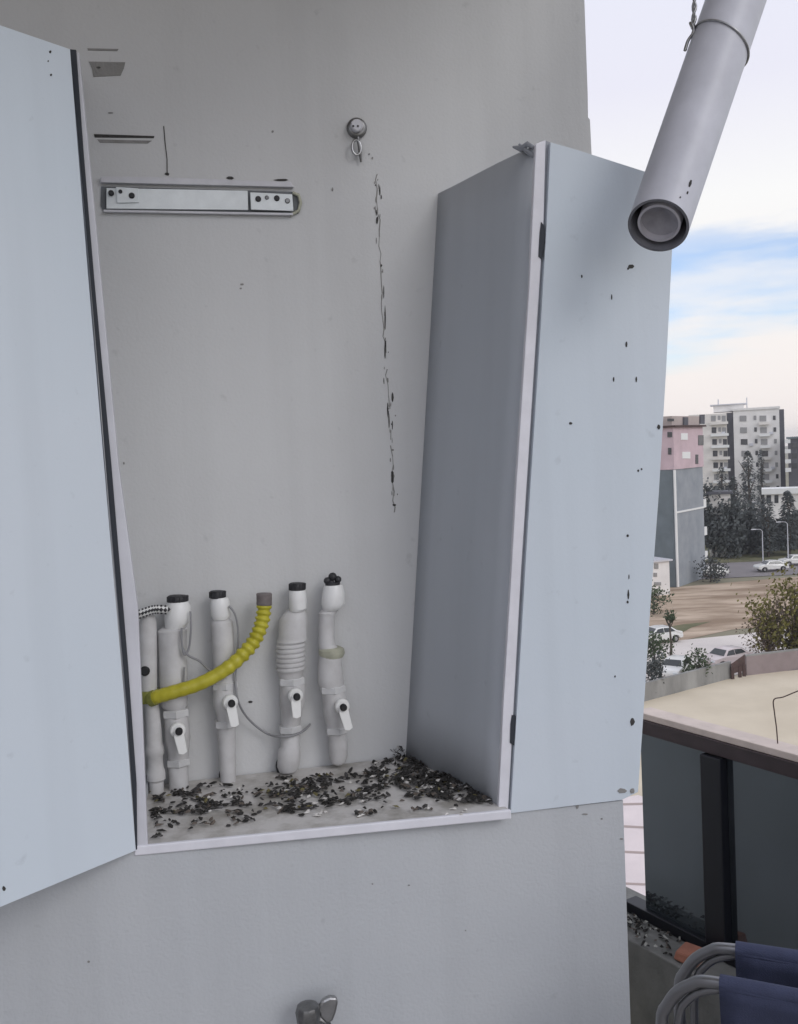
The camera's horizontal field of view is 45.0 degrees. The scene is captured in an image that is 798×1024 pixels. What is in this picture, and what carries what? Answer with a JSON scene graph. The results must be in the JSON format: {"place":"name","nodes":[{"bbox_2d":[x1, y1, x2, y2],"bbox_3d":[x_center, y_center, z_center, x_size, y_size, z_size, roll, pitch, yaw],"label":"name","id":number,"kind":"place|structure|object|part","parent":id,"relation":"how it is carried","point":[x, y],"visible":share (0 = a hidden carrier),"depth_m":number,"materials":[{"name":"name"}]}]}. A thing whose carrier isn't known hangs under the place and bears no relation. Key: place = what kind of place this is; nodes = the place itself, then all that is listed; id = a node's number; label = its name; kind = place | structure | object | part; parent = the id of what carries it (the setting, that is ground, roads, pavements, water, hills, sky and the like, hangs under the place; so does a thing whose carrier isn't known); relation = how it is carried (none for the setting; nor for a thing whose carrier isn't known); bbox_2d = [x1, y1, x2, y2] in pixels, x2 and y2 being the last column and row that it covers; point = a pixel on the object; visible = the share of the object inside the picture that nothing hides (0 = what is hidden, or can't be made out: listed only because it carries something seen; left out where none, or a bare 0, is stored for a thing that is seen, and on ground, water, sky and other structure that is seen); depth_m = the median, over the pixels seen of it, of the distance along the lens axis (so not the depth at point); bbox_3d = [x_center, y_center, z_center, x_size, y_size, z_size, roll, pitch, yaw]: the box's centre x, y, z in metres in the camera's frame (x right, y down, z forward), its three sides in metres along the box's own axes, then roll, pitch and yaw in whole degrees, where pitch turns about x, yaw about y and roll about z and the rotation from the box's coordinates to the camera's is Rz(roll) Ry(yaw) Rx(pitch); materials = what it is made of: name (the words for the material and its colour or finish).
{"place":"outdoors","nodes":[
{"label":"outdoors","id":0,"kind":"place"},
{"bbox_2d":[622,795,645,895],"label":"pavement","id":1,"kind":"structure","parent":0,"point":[634,842],"depth_m":43.35,"materials":[{"name":"beige"}]},
{"bbox_2d":[584,0,797,445],"label":"sky","id":2,"kind":"structure","parent":0,"point":[733,322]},
{"bbox_2d":[628,0,766,251],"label":"flue pipe","id":3,"kind":"object","parent":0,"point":[666,201],"visible":0.99,"depth_m":1.48,"materials":[{"name":"white plastic"}]},
{"bbox_2d":[683,0,749,66],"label":"binding wire","id":4,"kind":"object","parent":3,"relation":"attached to","point":[692,25],"visible":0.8,"depth_m":1.53,"materials":[{"name":"metal"}]},
{"bbox_2d":[631,670,797,795],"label":"yard","id":5,"kind":"structure","parent":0,"point":[744,704],"depth_m":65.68,"materials":[{"name":"beige concrete"}]},
{"bbox_2d":[773,690,797,743],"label":"bent wire","id":6,"kind":"object","parent":5,"relation":"on","point":[774,711],"visible":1,"depth_m":2.33,"materials":[{"name":"black metal"}]},
{"bbox_2d":[646,628,789,681],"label":"parking street","id":7,"kind":"structure","parent":0,"point":[683,647],"depth_m":85.44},
{"bbox_2d":[648,625,682,644],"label":"parked car","id":8,"kind":"object","parent":7,"relation":"on","point":[660,629],"visible":0.39,"depth_m":86.82,"materials":[{"name":"white paint"}]},
{"bbox_2d":[658,655,695,676],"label":"parked car","id":9,"kind":"object","parent":7,"relation":"on","point":[673,666],"visible":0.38,"depth_m":73.43,"materials":[{"name":"white paint"}]},
{"bbox_2d":[700,645,752,664],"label":"parked car","id":10,"kind":"object","parent":7,"relation":"on","point":[725,653],"visible":0.48,"depth_m":76.37,"materials":[{"name":"silver metal"}]},
{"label":"window","id":11,"kind":"part","parent":10,"relation":"part of","materials":[{"name":"black glass"}]},
{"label":"window","id":12,"kind":"part","parent":10,"relation":"part of","materials":[{"name":"black glass"}]},
{"bbox_2d":[655,446,797,675],"bbox_3d":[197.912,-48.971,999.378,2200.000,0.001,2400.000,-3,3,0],"label":"ground","id":13,"kind":"structure","parent":0,"point":[726,580],"depth_m":124.29,"materials":[{"name":"grey concrete"}]},
{"bbox_2d":[646,650,669,680],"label":"shrub","id":14,"kind":"object","parent":13,"relation":"on","point":[657,667],"visible":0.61,"depth_m":69.29,"materials":[{"name":"green plant"}]},
{"bbox_2d":[650,580,673,616],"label":"shrub","id":15,"kind":"object","parent":13,"relation":"on","point":[654,603],"visible":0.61,"depth_m":101.82,"materials":[{"name":"green plant"}]},
{"bbox_2d":[647,631,679,663],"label":"shrub","id":16,"kind":"object","parent":13,"relation":"on","point":[658,646],"visible":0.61,"depth_m":77.31,"materials":[{"name":"green plant"}]},
{"bbox_2d":[663,609,676,655],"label":"young tree","id":17,"kind":"object","parent":13,"relation":"on","point":[671,617],"visible":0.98,"depth_m":80.46,"materials":[{"name":"green plant"}]},
{"bbox_2d":[654,415,707,586],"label":"grey building","id":18,"kind":"structure","parent":13,"relation":"on","point":[681,530],"depth_m":121.81,"materials":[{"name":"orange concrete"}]},
{"bbox_2d":[681,433,687,439],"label":"window","id":19,"kind":"structure","parent":18,"relation":"in","point":[684,436],"depth_m":122.08,"materials":[{"name":"white glass"}]},
{"bbox_2d":[683,417,687,424],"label":"window","id":20,"kind":"structure","parent":18,"relation":"in","point":[685,419],"depth_m":122.52,"materials":[{"name":"grey glass"}]},
{"bbox_2d":[682,452,689,458],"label":"window","id":21,"kind":"structure","parent":18,"relation":"in","point":[685,455],"depth_m":122.48,"materials":[{"name":"white glass"}]},
{"bbox_2d":[698,435,703,444],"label":"window","id":22,"kind":"structure","parent":18,"relation":"in","point":[700,437],"depth_m":126.57,"materials":[{"name":"grey glass"}]},
{"bbox_2d":[699,415,704,423],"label":"window","id":23,"kind":"structure","parent":18,"relation":"in","point":[701,417],"depth_m":127.02,"materials":[{"name":"grey glass"}]},
{"bbox_2d":[657,622,707,641],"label":"grass strip","id":24,"kind":"object","parent":13,"relation":"on","point":[683,627],"depth_m":94.64,"materials":[{"name":"green plant"}]},
{"bbox_2d":[644,661,730,701],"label":"yard wall","id":25,"kind":"structure","parent":13,"relation":"on","point":[675,683],"depth_m":69.92,"materials":[{"name":"grey concrete"}]},
{"bbox_2d":[679,643,712,673],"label":"shrub","id":26,"kind":"object","parent":13,"relation":"on","point":[690,665],"visible":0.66,"depth_m":71.85,"materials":[{"name":"green plant"}]},
{"bbox_2d":[693,554,729,582],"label":"shrub","id":27,"kind":"object","parent":13,"relation":"on","point":[712,571],"visible":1,"depth_m":123.27,"materials":[{"name":"green plant"}]},
{"bbox_2d":[715,467,727,489],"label":"conifer","id":28,"kind":"object","parent":13,"relation":"on","point":[721,469],"visible":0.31,"depth_m":172.12,"materials":[{"name":"green plant"}]},
{"bbox_2d":[649,577,797,641],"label":"dirt lot","id":29,"kind":"structure","parent":13,"relation":"on","point":[717,607],"depth_m":106.36,"materials":[{"name":"brown soil"}]},
{"bbox_2d":[652,557,672,595],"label":"house","id":30,"kind":"structure","parent":29,"relation":"on","point":[661,577],"depth_m":114.62,"materials":[{"name":"white paint"}]},
{"bbox_2d":[726,476,741,505],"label":"conifer","id":31,"kind":"object","parent":13,"relation":"on","point":[734,483],"visible":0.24,"depth_m":179.52,"materials":[{"name":"green plant"}]},
{"bbox_2d":[730,654,745,678],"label":"yard gate","id":32,"kind":"structure","parent":13,"relation":"on","point":[738,665],"depth_m":72.92,"materials":[{"name":"metal"}]},
{"bbox_2d":[738,450,762,518],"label":"conifer","id":33,"kind":"object","parent":13,"relation":"on","point":[749,481],"visible":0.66,"depth_m":188.29,"materials":[{"name":"green plant"}]},
{"bbox_2d":[705,546,797,562],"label":"grass verge","id":34,"kind":"object","parent":13,"relation":"on","point":[777,555],"depth_m":148.10,"materials":[{"name":"green plant"}]},
{"bbox_2d":[703,477,730,556],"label":"tree","id":35,"kind":"object","parent":34,"relation":"on","point":[708,515],"visible":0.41,"depth_m":149.82,"materials":[{"name":"green plant"}]},
{"bbox_2d":[706,490,731,556],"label":"garden shelter","id":36,"kind":"object","parent":34,"relation":"on","point":[725,495],"visible":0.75,"depth_m":149.93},
{"bbox_2d":[704,482,748,551],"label":"tree","id":37,"kind":"object","parent":34,"relation":"on","point":[732,502],"visible":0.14,"depth_m":149.84,"materials":[{"name":"green plant"}]},
{"bbox_2d":[705,495,753,558],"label":"tree","id":38,"kind":"object","parent":34,"relation":"on","point":[723,523],"visible":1,"depth_m":147.04,"materials":[{"name":"green plant"}]},
{"bbox_2d":[734,494,771,553],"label":"tree","id":39,"kind":"object","parent":34,"relation":"on","point":[752,511],"visible":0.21,"depth_m":153.25,"materials":[{"name":"green plant"}]},
{"bbox_2d":[738,513,776,553],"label":"tree","id":40,"kind":"object","parent":34,"relation":"on","point":[753,541],"visible":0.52,"depth_m":150.68,"materials":[{"name":"green plant"}]},
{"bbox_2d":[755,497,780,556],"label":"conifer","id":41,"kind":"object","parent":34,"relation":"on","point":[768,543],"visible":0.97,"depth_m":146.77,"materials":[{"name":"green plant"}]},
{"bbox_2d":[764,514,797,550],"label":"tree","id":42,"kind":"object","parent":34,"relation":"on","point":[778,528],"visible":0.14,"depth_m":154.85,"materials":[{"name":"green plant"}]},
{"bbox_2d":[771,490,797,554],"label":"conifer","id":43,"kind":"object","parent":34,"relation":"on","point":[790,500],"visible":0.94,"depth_m":147.82,"materials":[{"name":"green plant"}]},
{"bbox_2d":[777,509,797,549],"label":"tree","id":44,"kind":"object","parent":34,"relation":"on","point":[796,515],"visible":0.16,"depth_m":155.75,"materials":[{"name":"green plant"}]},
{"bbox_2d":[751,529,763,561],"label":"lamp post","id":45,"kind":"object","parent":13,"relation":"on","point":[762,543],"visible":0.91,"depth_m":136.75,"materials":[{"name":"grey metal"}]},
{"bbox_2d":[756,450,764,525],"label":"conifer","id":46,"kind":"object","parent":13,"relation":"on","point":[761,470],"visible":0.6,"depth_m":194.49,"materials":[{"name":"green plant"}]},
{"bbox_2d":[731,562,797,650],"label":"tree","id":47,"kind":"object","parent":13,"relation":"on","point":[792,634],"visible":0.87,"depth_m":77.86,"materials":[{"name":"green plant"}]},
{"bbox_2d":[735,597,793,652],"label":"shrub","id":48,"kind":"object","parent":13,"relation":"on","point":[770,647],"visible":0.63,"depth_m":78.41,"materials":[{"name":"green plant"}]},
{"bbox_2d":[745,648,797,675],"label":"yard wall","id":49,"kind":"structure","parent":13,"relation":"on","point":[771,661],"depth_m":73.99,"materials":[{"name":"grey concrete"}]},
{"bbox_2d":[761,486,797,521],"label":"white shed","id":50,"kind":"structure","parent":13,"relation":"on","point":[774,495],"depth_m":174.52,"materials":[{"name":"silver metal"}]},
{"bbox_2d":[774,495,777,502],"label":"window","id":51,"kind":"structure","parent":50,"relation":"in","point":[775,496],"depth_m":174.57,"materials":[{"name":"grey glass"}]},
{"bbox_2d":[688,398,785,518],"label":"apartment tower","id":52,"kind":"structure","parent":0,"point":[735,435],"depth_m":214.39,"materials":[{"name":"white concrete"}]},
{"bbox_2d":[712,439,716,444],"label":"window","id":53,"kind":"structure","parent":52,"relation":"in","point":[714,441],"depth_m":216.25,"materials":[{"name":"grey glass"}]},
{"bbox_2d":[713,462,717,467],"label":"window","id":54,"kind":"structure","parent":52,"relation":"in","point":[715,464],"depth_m":216.51,"materials":[{"name":"grey glass"}]},
{"bbox_2d":[740,416,745,420],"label":"window","id":55,"kind":"structure","parent":52,"relation":"in","point":[742,418],"depth_m":213.94,"materials":[{"name":"grey glass"}]},
{"bbox_2d":[740,427,746,432],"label":"window","id":56,"kind":"structure","parent":52,"relation":"in","point":[742,429],"depth_m":214.09,"materials":[{"name":"grey glass"}]},
{"bbox_2d":[741,439,747,444],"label":"window","id":57,"kind":"structure","parent":52,"relation":"in","point":[743,441],"depth_m":214.20,"materials":[{"name":"grey glass"}]},
{"bbox_2d":[760,416,765,420],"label":"window","id":58,"kind":"structure","parent":52,"relation":"in","point":[762,418],"depth_m":212.64,"materials":[{"name":"grey glass"}]},
{"bbox_2d":[760,427,766,432],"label":"window","id":59,"kind":"structure","parent":52,"relation":"in","point":[762,429],"depth_m":212.74,"materials":[{"name":"grey glass"}]},
{"bbox_2d":[761,439,766,444],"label":"window","id":60,"kind":"structure","parent":52,"relation":"in","point":[763,441],"depth_m":212.90,"materials":[{"name":"grey glass"}]},
{"bbox_2d":[762,462,768,467],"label":"window","id":61,"kind":"structure","parent":52,"relation":"in","point":[766,465],"depth_m":213.05,"materials":[{"name":"grey glass"}]},
{"bbox_2d":[763,474,768,479],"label":"window","id":62,"kind":"structure","parent":52,"relation":"in","point":[766,476],"depth_m":213.26,"materials":[{"name":"grey glass"}]},
{"bbox_2d":[699,561,797,579],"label":"road","id":63,"kind":"structure","parent":0,"point":[741,569],"depth_m":131.57,"materials":[{"name":"grey asphalt"}]},
{"bbox_2d":[703,565,728,576],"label":"parked car","id":64,"kind":"object","parent":63,"relation":"on","point":[723,573],"visible":0.3,"depth_m":127.90,"materials":[{"name":"white paint"}]},
{"bbox_2d":[753,560,788,571],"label":"parked car","id":65,"kind":"object","parent":63,"relation":"on","point":[764,565],"visible":0.98,"depth_m":130.30,"materials":[{"name":"white paint"}]},
{"bbox_2d":[776,521,788,558],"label":"lamp post","id":66,"kind":"object","parent":63,"relation":"on","point":[787,539],"visible":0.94,"depth_m":135.48,"materials":[{"name":"grey metal"}]},
{"bbox_2d":[778,554,797,565],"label":"parked car","id":67,"kind":"object","parent":63,"relation":"on","point":[793,558],"visible":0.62,"depth_m":135.18,"materials":[{"name":"white paint"}]},
{"bbox_2d":[785,436,797,486],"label":"dark building","id":68,"kind":"structure","parent":0,"point":[792,459],"depth_m":199.46,"materials":[{"name":"grey paint"}]},
{"bbox_2d":[792,443,796,448],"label":"window","id":69,"kind":"structure","parent":68,"relation":"in","point":[794,445],"depth_m":199.22,"materials":[{"name":"grey glass"}]},
{"bbox_2d":[792,453,796,458],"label":"window","id":70,"kind":"structure","parent":68,"relation":"in","point":[794,455],"depth_m":199.36,"materials":[{"name":"grey glass"}]},
{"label":"floor","id":71,"kind":"structure","parent":0,"visible":0},
{"bbox_2d":[0,0,630,1023],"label":"balcony wall","id":72,"kind":"structure","parent":71,"relation":"on","point":[270,384],"depth_m":1.84,"materials":[{"name":"paint"}]},
{"bbox_2d":[101,176,301,216],"bbox_3d":[-0.370,-0.595,1.821,0.376,0.071,0.015,-3,3,-11],"label":"mounting rail","id":73,"kind":"object","parent":72,"relation":"attached to","point":[181,201],"visible":1,"depth_m":1.82,"materials":[{"name":"grey metal"}]},
{"bbox_2d":[295,995,337,1023],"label":"water tap","id":74,"kind":"object","parent":72,"relation":"attached to","point":[323,1011],"visible":1,"depth_m":1.57,"materials":[{"name":"metal"}]},
{"bbox_2d":[0,25,671,906],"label":"utility cabinet","id":75,"kind":"object","parent":72,"relation":"attached to","point":[544,417],"visible":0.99,"depth_m":1.64,"materials":[{"name":"metal"}]},
{"bbox_3d":[-0.573,-0.066,1.374,0.015,1.252,0.370,0,4,39],"label":"door","id":76,"kind":"part","parent":75,"relation":"part of","materials":[{"name":"grey metal"}]},
{"bbox_2d":[139,614,165,794],"bbox_3d":[-0.466,0.389,1.805,0.044,0.394,0.043,-3,3,0],"label":"water pipe","id":77,"kind":"object","parent":75,"relation":"on","point":[155,752],"visible":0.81,"depth_m":1.79,"materials":[{"name":"white plastic"}]},
{"bbox_2d":[145,592,271,706],"bbox_3d":[-0.355,0.258,1.809,0.245,0.194,0.041,-4,3,-15],"label":"yellow hose","id":78,"kind":"object","parent":77,"relation":"attached to","point":[235,661],"visible":1,"depth_m":1.80,"materials":[{"name":"yellow plastic"}]},
{"bbox_2d":[157,594,190,790],"bbox_3d":[-0.412,0.357,1.815,0.063,0.402,0.078,-6,5,-43],"label":"water pipe","id":79,"kind":"object","parent":75,"relation":"on","point":[172,659],"visible":0.95,"depth_m":1.80,"materials":[{"name":"white plastic"}]},
{"bbox_2d":[139,605,170,618],"bbox_3d":[-0.454,0.184,1.776,0.065,0.026,0.015,-3,3,-11],"label":"braided hose","id":80,"kind":"object","parent":79,"relation":"attached to","point":[152,610],"visible":0.88,"depth_m":1.77,"materials":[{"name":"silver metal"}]},
{"bbox_2d":[183,667,184,681],"bbox_3d":[-0.401,0.305,1.796,0.008,0.034,0.007,-3,3,0],"label":"wire","id":81,"kind":"object","parent":79,"relation":"attached to","point":[183,674],"visible":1,"depth_m":1.79,"materials":[{"name":"grey"}]},
{"bbox_2d":[180,611,191,655],"bbox_3d":[-0.394,0.226,1.790,0.025,0.082,0.010,-5,4,-31],"label":"wire","id":82,"kind":"object","parent":79,"relation":"hanging from","point":[181,637],"visible":1,"depth_m":1.79,"materials":[{"name":"grey"}]},
{"bbox_2d":[209,590,238,782],"bbox_3d":[-0.331,0.335,1.837,0.048,0.372,0.082,-4,3,-14],"label":"water pipe","id":83,"kind":"object","parent":75,"relation":"on","point":[225,702],"visible":0.95,"depth_m":1.83,"materials":[{"name":"white plastic"}]},
{"bbox_2d":[183,649,210,670],"bbox_3d":[-0.373,0.281,1.806,0.068,0.065,0.007,-5,4,-34],"label":"wire","id":84,"kind":"object","parent":83,"relation":"attached to","point":[199,661],"visible":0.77,"depth_m":1.80,"materials":[{"name":"grey"}]},
{"bbox_2d":[276,582,307,773],"bbox_3d":[-0.204,0.327,1.875,0.086,0.382,0.070,0,5,43],"label":"water pipe","id":85,"kind":"object","parent":75,"relation":"on","point":[292,639],"visible":1,"depth_m":1.86,"materials":[{"name":"white plastic"}]},
{"bbox_2d":[228,605,310,737],"bbox_3d":[-0.248,0.304,1.863,0.152,0.266,0.039,-4,3,-16],"label":"wire","id":86,"kind":"object","parent":85,"relation":"attached to","point":[248,718],"visible":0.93,"depth_m":1.85,"materials":[{"name":"grey"}]},
{"bbox_2d":[148,746,493,837],"bbox_3d":[-0.142,0.505,1.732,0.612,0.034,0.397,-4,4,-23],"label":"debris","id":87,"kind":"object","parent":75,"relation":"on","point":[439,779],"visible":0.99,"depth_m":1.75,"materials":[{"name":"black"}]},
{"bbox_2d":[318,573,352,765],"bbox_3d":[-0.121,0.309,1.881,0.085,0.382,0.055,0,4,39],"label":"water pipe","id":88,"kind":"object","parent":75,"relation":"on","point":[336,704],"visible":1,"depth_m":1.87,"materials":[{"name":"white plastic"}]},
{"bbox_3d":[0.330,-0.056,1.656,0.337,1.132,0.013,-3,3,-9],"label":"door","id":89,"kind":"part","parent":75,"relation":"part of","materials":[{"name":"grey metal"}]},
{"bbox_2d":[347,117,366,161],"bbox_3d":[-0.079,-0.724,1.870,0.039,0.086,0.025,-3,3,-11],"label":"wall hook","id":90,"kind":"object","parent":72,"relation":"attached to","point":[356,128],"depth_m":1.87,"materials":[{"name":"metal"}]},
{"bbox_2d":[626,887,735,1023],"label":"kerb","id":91,"kind":"structure","parent":71,"relation":"on","point":[653,970],"depth_m":2.55,"materials":[{"name":"concrete"}]},
{"bbox_2d":[627,913,680,955],"bbox_3d":[0.664,1.143,2.627,0.111,0.022,0.407,-5,4,-32],"label":"debris","id":92,"kind":"object","parent":91,"relation":"on","point":[638,923],"visible":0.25,"depth_m":2.63,"materials":[{"name":"black"}]},
{"bbox_2d":[674,942,701,967],"bbox_3d":[0.749,1.135,2.476,0.054,0.038,0.072,-5,4,-33],"label":"broken brick","id":93,"kind":"object","parent":91,"relation":"on","point":[684,951],"visible":0.52,"depth_m":2.48,"materials":[{"name":"brick"}]},
{"bbox_2d":[626,707,797,967],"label":"glass balustrade","id":94,"kind":"object","parent":91,"relation":"on","point":[720,816],"visible":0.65,"depth_m":2.45,"materials":[{"name":"black glass"}]},
{"bbox_2d":[656,974,797,1023],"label":"folding chair","id":95,"kind":"object","parent":71,"relation":"on","point":[746,1001],"visible":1,"depth_m":1.30,"materials":[{"name":"blue fabric"}]},
{"bbox_2d":[674,941,797,1023],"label":"folding chair","id":96,"kind":"object","parent":71,"relation":"on","point":[768,964],"visible":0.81,"depth_m":1.39,"materials":[{"name":"blue fabric"}]}
]}

